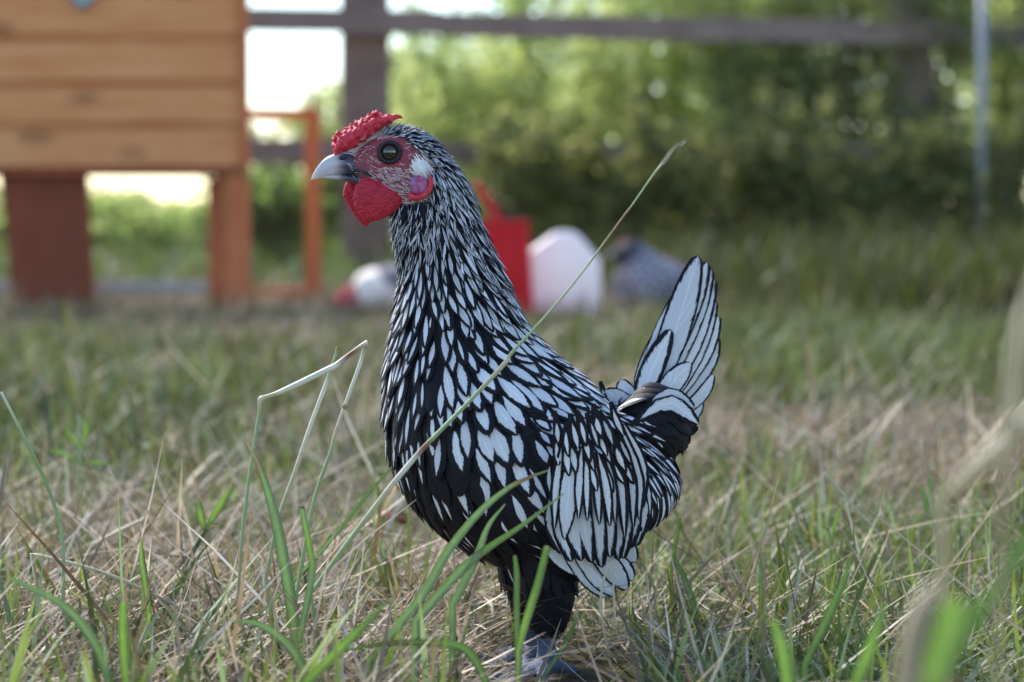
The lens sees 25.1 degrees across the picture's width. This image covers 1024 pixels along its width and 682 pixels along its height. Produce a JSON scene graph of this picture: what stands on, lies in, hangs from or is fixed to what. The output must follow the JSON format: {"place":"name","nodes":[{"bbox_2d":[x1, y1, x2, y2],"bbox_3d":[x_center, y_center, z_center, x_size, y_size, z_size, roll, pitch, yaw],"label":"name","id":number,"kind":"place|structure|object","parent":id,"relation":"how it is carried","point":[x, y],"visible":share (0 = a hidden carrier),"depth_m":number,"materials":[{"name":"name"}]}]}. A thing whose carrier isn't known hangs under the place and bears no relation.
{"place":"outdoors","nodes":[
{"label":"outdoors","id":0,"kind":"place"},
{"bbox_2d":[0,654,332,681],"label":"grass","id":1,"kind":"structure","parent":0,"point":[172,676],"depth_m":0.84,"materials":[{"name":"green plant"}]},
{"bbox_2d":[0,214,962,292],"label":"grass","id":2,"kind":"structure","parent":0,"point":[331,269],"depth_m":8.10,"materials":[{"name":"green plant"}]},
{"bbox_2d":[0,215,1023,681],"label":"ground","id":3,"kind":"structure","parent":0,"point":[586,673],"depth_m":1.96,"materials":[{"name":"soil"}]},
{"bbox_2d":[0,392,76,666],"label":"grass stalk","id":4,"kind":"object","parent":3,"relation":"on","point":[51,497],"depth_m":1.26,"materials":[{"name":"plant"}]},
{"bbox_2d":[9,577,113,681],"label":"long grass","id":5,"kind":"structure","parent":3,"relation":"on","point":[83,626],"depth_m":1.06,"materials":[{"name":"green plant"}]},
{"bbox_2d":[0,182,131,265],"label":"leafy shrub","id":6,"kind":"object","parent":3,"relation":"on","point":[98,185],"visible":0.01,"depth_m":10.56,"materials":[{"name":"green plant"}]},
{"bbox_2d":[48,415,107,527],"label":"sprouting weed","id":7,"kind":"object","parent":3,"relation":"on","point":[81,441],"visible":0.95,"depth_m":1.81,"materials":[{"name":"green plant"}]},
{"bbox_2d":[30,553,204,637],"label":"straw stalk","id":8,"kind":"object","parent":3,"relation":"on","point":[113,576],"visible":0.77,"depth_m":1.30,"materials":[{"name":"beige plant"}]},
{"bbox_2d":[88,517,147,601],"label":"straw stalk","id":9,"kind":"object","parent":3,"relation":"on","point":[114,533],"visible":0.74,"depth_m":1.51,"materials":[{"name":"beige plant"}]},
{"bbox_2d":[118,602,129,681],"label":"long grass","id":10,"kind":"structure","parent":3,"relation":"on","point":[123,635],"depth_m":1.03,"materials":[{"name":"green plant"}]},
{"bbox_2d":[0,0,250,309],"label":"chicken coop","id":11,"kind":"structure","parent":3,"relation":"on","point":[128,88],"depth_m":5.98,"materials":[{"name":"brown wood"}]},
{"bbox_2d":[73,0,92,10],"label":"heart ornament","id":12,"kind":"object","parent":11,"relation":"hanging from","point":[82,4],"visible":1,"depth_m":5.95,"materials":[{"name":"blue ceramic"}]},
{"bbox_2d":[139,539,152,654],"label":"long grass","id":13,"kind":"structure","parent":3,"relation":"on","point":[144,577],"depth_m":1.26,"materials":[{"name":"green plant"}]},
{"bbox_2d":[90,180,207,267],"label":"leafy shrub","id":14,"kind":"object","parent":3,"relation":"on","point":[128,207],"visible":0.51,"depth_m":10.32,"materials":[{"name":"green plant"}]},
{"bbox_2d":[66,549,234,600],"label":"straw stalk","id":15,"kind":"object","parent":3,"relation":"on","point":[117,550],"visible":0.61,"depth_m":1.47,"materials":[{"name":"beige plant"}]},
{"bbox_2d":[182,483,233,629],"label":"sprouting weed","id":16,"kind":"object","parent":3,"relation":"on","point":[218,508],"visible":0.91,"depth_m":1.43,"materials":[{"name":"green plant"}]},
{"bbox_2d":[145,163,340,272],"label":"leafy shrub","id":17,"kind":"object","parent":3,"relation":"on","point":[284,206],"visible":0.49,"depth_m":9.48,"materials":[{"name":"green plant"}]},
{"bbox_2d":[163,79,340,264],"bbox_3d":[-1.053,-0.811,10.964,1.213,0.985,0.768,0,3,0],"label":"leafy shrub","id":18,"kind":"object","parent":3,"relation":"on","point":[334,217],"visible":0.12,"depth_m":10.90,"materials":[{"name":"green plant"}]},
{"bbox_2d":[231,620,307,678],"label":"long grass","id":19,"kind":"structure","parent":3,"relation":"on","point":[288,645],"depth_m":1.11,"materials":[{"name":"green plant"}]},
{"bbox_2d":[247,443,303,659],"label":"long grass","id":20,"kind":"structure","parent":3,"relation":"on","point":[287,580],"depth_m":1.21,"materials":[{"name":"green plant"}]},
{"bbox_2d":[250,108,321,301],"bbox_3d":[-0.656,-0.389,6.561,0.219,0.552,0.045,0,3,0],"label":"chicken run frame","id":21,"kind":"object","parent":3,"relation":"on","point":[311,117],"visible":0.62,"depth_m":6.54,"materials":[{"name":"orange wood"}]},
{"bbox_2d":[264,347,338,677],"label":"grass stalk","id":22,"kind":"object","parent":3,"relation":"on","point":[307,434],"depth_m":1.25,"materials":[{"name":"beige plant"}]},
{"bbox_2d":[236,340,368,659],"bbox_3d":[-0.112,0.097,1.228,0.072,0.195,0.003,0,3,0],"label":"grass stalk","id":23,"kind":"object","parent":3,"relation":"on","point":[324,371],"depth_m":1.22,"materials":[{"name":"beige plant"}]},
{"bbox_2d":[291,506,315,665],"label":"long grass","id":24,"kind":"structure","parent":3,"relation":"on","point":[311,572],"depth_m":1.18,"materials":[{"name":"green plant"}]},
{"bbox_2d":[251,467,391,659],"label":"long grass","id":25,"kind":"structure","parent":3,"relation":"on","point":[335,534],"depth_m":1.27,"materials":[{"name":"green plant"}]},
{"bbox_2d":[295,347,364,661],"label":"grass stalk","id":26,"kind":"object","parent":3,"relation":"on","point":[344,408],"depth_m":1.24,"materials":[{"name":"plant"}]},
{"bbox_2d":[301,599,389,681],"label":"long grass","id":27,"kind":"structure","parent":3,"relation":"on","point":[326,662],"depth_m":1.05,"materials":[{"name":"green plant"}]},
{"bbox_2d":[285,44,438,249],"bbox_3d":[-0.711,-0.962,11.940,0.904,1.161,0.853,0,3,0],"label":"leafy shrub","id":28,"kind":"object","parent":3,"relation":"on","point":[325,96],"visible":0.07,"depth_m":11.78,"materials":[{"name":"green plant"}]},
{"bbox_2d":[330,263,397,311],"bbox_3d":[-0.284,-0.137,5.902,0.376,0.132,0.175,0,3,0],"label":"hen","id":29,"kind":"object","parent":3,"relation":"on","point":[372,280],"visible":0.38,"depth_m":5.85,"materials":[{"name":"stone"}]},
{"bbox_2d":[359,508,406,525],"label":"fallen leaf","id":30,"kind":"object","parent":3,"relation":"on","point":[402,521],"visible":0.42,"depth_m":1.77,"materials":[{"name":"brown plant"}]},
{"bbox_2d":[345,639,489,681],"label":"long grass","id":31,"kind":"structure","parent":3,"relation":"on","point":[470,654],"depth_m":1.09,"materials":[{"name":"green plant"}]},
{"bbox_2d":[364,470,547,680],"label":"long grass","id":32,"kind":"structure","parent":3,"relation":"on","point":[439,565],"depth_m":1.15,"materials":[{"name":"green plant"}]},
{"bbox_2d":[390,0,549,216],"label":"leafy shrub","id":33,"kind":"object","parent":3,"relation":"on","point":[451,98],"visible":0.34,"depth_m":9.33,"materials":[{"name":"green plant"}]},
{"bbox_2d":[449,504,504,681],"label":"long grass","id":34,"kind":"structure","parent":3,"relation":"on","point":[463,583],"depth_m":1.15,"materials":[{"name":"green plant"}]},
{"bbox_2d":[411,493,563,681],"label":"long grass","id":35,"kind":"structure","parent":3,"relation":"on","point":[452,579],"depth_m":1.15,"materials":[{"name":"green plant"}]},
{"bbox_2d":[310,140,686,648],"bbox_3d":[-0.008,0.045,1.195,0.197,0.301,0.003,0,3,0],"label":"grass stalk","id":36,"kind":"object","parent":3,"relation":"on","point":[399,475],"depth_m":1.19,"materials":[{"name":"plant"}]},
{"bbox_2d":[472,181,536,322],"bbox_3d":[-0.023,-0.212,5.407,0.161,0.331,0.180,0,3,0],"label":"poultry feeder","id":37,"kind":"object","parent":3,"relation":"on","point":[511,243],"visible":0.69,"depth_m":5.35,"materials":[{"name":"red plastic"}]},
{"bbox_2d":[0,356,1023,681],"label":"straw","id":38,"kind":"object","parent":3,"relation":"on","point":[158,520],"visible":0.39,"depth_m":1.50,"materials":[{"name":"beige plant"}]},
{"bbox_2d":[0,265,1023,509],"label":"grass","id":39,"kind":"structure","parent":3,"relation":"on","point":[137,423],"depth_m":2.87,"materials":[{"name":"green plant"}]},
{"bbox_2d":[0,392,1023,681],"bbox_3d":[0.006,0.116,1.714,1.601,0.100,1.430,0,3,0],"label":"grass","id":40,"kind":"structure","parent":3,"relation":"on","point":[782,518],"depth_m":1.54,"materials":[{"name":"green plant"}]},
{"bbox_2d":[0,0,1023,280],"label":"wire fence","id":41,"kind":"object","parent":3,"relation":"on","point":[364,28],"visible":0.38,"depth_m":8.46,"materials":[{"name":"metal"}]},
{"bbox_2d":[0,288,1023,681],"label":"straw","id":42,"kind":"object","parent":3,"relation":"on","point":[338,546],"visible":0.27,"depth_m":1.47,"materials":[{"name":"beige plant"}]},
{"bbox_2d":[311,110,721,681],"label":"hen","id":43,"kind":"object","parent":3,"relation":"on","point":[460,328],"visible":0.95,"depth_m":1.27,"materials":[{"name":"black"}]},
{"bbox_2d":[513,555,521,680],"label":"long grass","id":44,"kind":"structure","parent":3,"relation":"on","point":[516,604],"depth_m":1.13,"materials":[{"name":"green plant"}]},
{"bbox_2d":[516,546,549,680],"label":"long grass","id":45,"kind":"structure","parent":3,"relation":"on","point":[532,601],"depth_m":1.11,"materials":[{"name":"green plant"}]},
{"bbox_2d":[452,101,633,247],"bbox_3d":[-0.006,-0.530,8.309,0.832,0.671,0.586,-1,4,-22],"label":"bramble","id":46,"kind":"object","parent":3,"relation":"on","point":[515,204],"visible":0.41,"depth_m":8.24,"materials":[{"name":"green plant"}]},
{"bbox_2d":[452,0,663,235],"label":"leafy shrub","id":47,"kind":"object","parent":3,"relation":"on","point":[585,78],"visible":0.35,"depth_m":9.27,"materials":[{"name":"green plant"}]},
{"bbox_2d":[540,609,578,681],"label":"long grass","id":48,"kind":"structure","parent":3,"relation":"on","point":[560,650],"depth_m":1.23,"materials":[{"name":"green plant"}]},
{"bbox_2d":[530,231,606,320],"bbox_3d":[0.126,-0.158,5.520,0.200,0.210,0.200,0,3,0],"label":"poultry drinker","id":49,"kind":"object","parent":3,"relation":"on","point":[560,260],"visible":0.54,"depth_m":5.45,"materials":[{"name":"white plastic"}]},
{"bbox_2d":[519,111,695,258],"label":"bramble","id":50,"kind":"object","parent":3,"relation":"on","point":[587,162],"visible":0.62,"depth_m":8.22,"materials":[{"name":"green plant"}]},
{"bbox_2d":[599,562,616,681],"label":"straw stalk","id":51,"kind":"object","parent":3,"relation":"on","point":[601,613],"visible":0.97,"depth_m":1.21,"materials":[{"name":"beige plant"}]},
{"bbox_2d":[279,0,1023,201],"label":"wood","id":52,"kind":"object","parent":3,"relation":"on","point":[476,9],"visible":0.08,"depth_m":16.90,"materials":[{"name":"green plant"}]},
{"bbox_2d":[543,0,773,247],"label":"leafy shrub","id":53,"kind":"object","parent":3,"relation":"on","point":[670,69],"visible":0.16,"depth_m":9.52,"materials":[{"name":"green plant"}]},
{"bbox_2d":[606,239,731,314],"bbox_3d":[0.393,-0.160,5.750,0.318,0.194,0.192,0,3,0],"label":"hen","id":54,"kind":"object","parent":3,"relation":"on","point":[635,259],"visible":0.68,"depth_m":5.69,"materials":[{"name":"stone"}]},
{"bbox_2d":[670,517,680,650],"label":"long grass","id":55,"kind":"structure","parent":3,"relation":"on","point":[675,543],"depth_m":1.36,"materials":[{"name":"green plant"}]},
{"bbox_2d":[674,556,701,664],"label":"long grass","id":56,"kind":"structure","parent":3,"relation":"on","point":[684,578],"depth_m":1.31,"materials":[{"name":"green plant"}]},
{"bbox_2d":[594,79,796,256],"bbox_3d":[0.674,-0.567,8.271,0.762,0.760,0.462,0,3,0],"label":"bramble","id":57,"kind":"object","parent":3,"relation":"on","point":[685,207],"visible":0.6,"depth_m":8.21,"materials":[{"name":"green plant"}]},
{"bbox_2d":[632,0,863,254],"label":"leafy shrub","id":58,"kind":"object","parent":3,"relation":"on","point":[722,70],"visible":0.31,"depth_m":9.14,"materials":[{"name":"green plant"}]},
{"bbox_2d":[758,561,763,679],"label":"long grass","id":59,"kind":"structure","parent":3,"relation":"on","point":[760,608],"depth_m":1.21,"materials":[{"name":"green plant"}]},
{"bbox_2d":[520,192,1023,328],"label":"grass","id":60,"kind":"structure","parent":3,"relation":"on","point":[944,271],"depth_m":5.48,"materials":[{"name":"green plant"}]},
{"bbox_2d":[770,620,793,681],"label":"long grass","id":61,"kind":"structure","parent":3,"relation":"on","point":[784,658],"depth_m":0.86,"materials":[{"name":"green plant"}]},
{"bbox_2d":[703,95,886,258],"bbox_3d":[1.037,-0.539,8.276,0.731,0.691,0.504,0,3,0],"label":"bramble","id":62,"kind":"object","parent":3,"relation":"on","point":[783,182],"visible":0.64,"depth_m":8.20,"materials":[{"name":"green plant"}]},
{"bbox_2d":[802,558,851,681],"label":"long grass","id":63,"kind":"structure","parent":3,"relation":"on","point":[826,621],"depth_m":1.11,"materials":[{"name":"green plant"}]},
{"bbox_2d":[714,0,949,249],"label":"leafy shrub","id":64,"kind":"object","parent":3,"relation":"on","point":[837,71],"visible":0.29,"depth_m":9.16,"materials":[{"name":"green plant"}]},
{"bbox_2d":[821,501,843,584],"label":"sprouting weed","id":65,"kind":"object","parent":3,"relation":"on","point":[831,535],"visible":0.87,"depth_m":1.51,"materials":[{"name":"green plant"}]},
{"bbox_2d":[824,472,899,602],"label":"straw stalk","id":66,"kind":"object","parent":3,"relation":"on","point":[854,507],"visible":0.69,"depth_m":1.51,"materials":[{"name":"beige plant"}]},
{"bbox_2d":[851,604,886,681],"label":"long grass","id":67,"kind":"structure","parent":3,"relation":"on","point":[866,659],"depth_m":0.81,"materials":[{"name":"green plant"}]},
{"bbox_2d":[840,527,897,619],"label":"straw stalk","id":68,"kind":"object","parent":3,"relation":"on","point":[858,561],"visible":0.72,"depth_m":1.36,"materials":[{"name":"beige plant"}]},
{"bbox_2d":[732,515,1023,671],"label":"grass","id":69,"kind":"structure","parent":3,"relation":"on","point":[874,603],"depth_m":1.36,"materials":[{"name":"green plant"}]},
{"bbox_2d":[792,85,975,256],"bbox_3d":[1.362,-0.561,8.287,0.788,0.730,0.454,-1,3,-15],"label":"bramble","id":70,"kind":"object","parent":3,"relation":"on","point":[883,183],"visible":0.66,"depth_m":8.22,"materials":[{"name":"green plant"}]},
{"bbox_2d":[809,0,1023,242],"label":"leafy shrub","id":71,"kind":"object","parent":3,"relation":"on","point":[969,20],"visible":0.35,"depth_m":8.88,"materials":[{"name":"green plant"}]},
{"bbox_2d":[895,581,940,681],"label":"weed stem","id":72,"kind":"object","parent":3,"relation":"on","point":[914,638],"visible":1,"depth_m":0.56,"materials":[{"name":"beige plant"}]},
{"bbox_2d":[916,531,920,560],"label":"straw stalk","id":73,"kind":"object","parent":3,"relation":"on","point":[918,538],"visible":0.32,"depth_m":1.61,"materials":[{"name":"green plant"}]},
{"bbox_2d":[919,432,945,562],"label":"sprouting weed","id":74,"kind":"object","parent":3,"relation":"on","point":[931,512],"visible":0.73,"depth_m":1.61,"materials":[{"name":"green plant"}]},
{"bbox_2d":[863,0,1023,235],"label":"leafy shrub","id":75,"kind":"object","parent":3,"relation":"on","point":[1001,105],"visible":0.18,"depth_m":9.28,"materials":[{"name":"green plant"}]},
{"bbox_2d":[920,599,971,681],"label":"long grass","id":76,"kind":"structure","parent":3,"relation":"on","point":[947,638],"depth_m":0.56,"materials":[{"name":"green plant"}]},
{"bbox_2d":[900,81,1023,251],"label":"bramble","id":77,"kind":"object","parent":3,"relation":"on","point":[1007,194],"visible":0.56,"depth_m":8.20,"materials":[{"name":"green plant"}]},
{"bbox_2d":[973,535,979,585],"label":"straw stalk","id":78,"kind":"object","parent":3,"relation":"on","point":[978,555],"visible":0.43,"depth_m":1.61,"materials":[{"name":"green plant"}]},
{"bbox_2d":[937,415,1023,681],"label":"straw stalk","id":79,"kind":"object","parent":3,"relation":"on","point":[987,458],"visible":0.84,"depth_m":0.61,"materials":[{"name":"beige plant"}]},
{"bbox_2d":[972,0,990,251],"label":"metal pole","id":80,"kind":"object","parent":3,"relation":"on","point":[981,86],"visible":0.81,"depth_m":8.15,"materials":[{"name":"grey metal"}]},
{"bbox_2d":[958,533,1023,660],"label":"long grass","id":81,"kind":"structure","parent":3,"relation":"on","point":[985,604],"depth_m":0.60,"materials":[{"name":"green plant"}]},
{"bbox_2d":[993,55,1023,180],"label":"leafy shrub","id":82,"kind":"object","parent":3,"relation":"on","point":[1021,67],"visible":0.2,"depth_m":8.98,"materials":[{"name":"green plant"}]},
{"bbox_2d":[995,299,1023,681],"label":"straw stalk","id":83,"kind":"object","parent":3,"relation":"on","point":[1014,396],"visible":1,"depth_m":0.56,"materials":[{"name":"beige plant"}]},
{"bbox_2d":[89,0,1023,211],"label":"sky","id":84,"kind":"structure","parent":0,"point":[277,41],"materials":[{"name":"white"}]}
]}

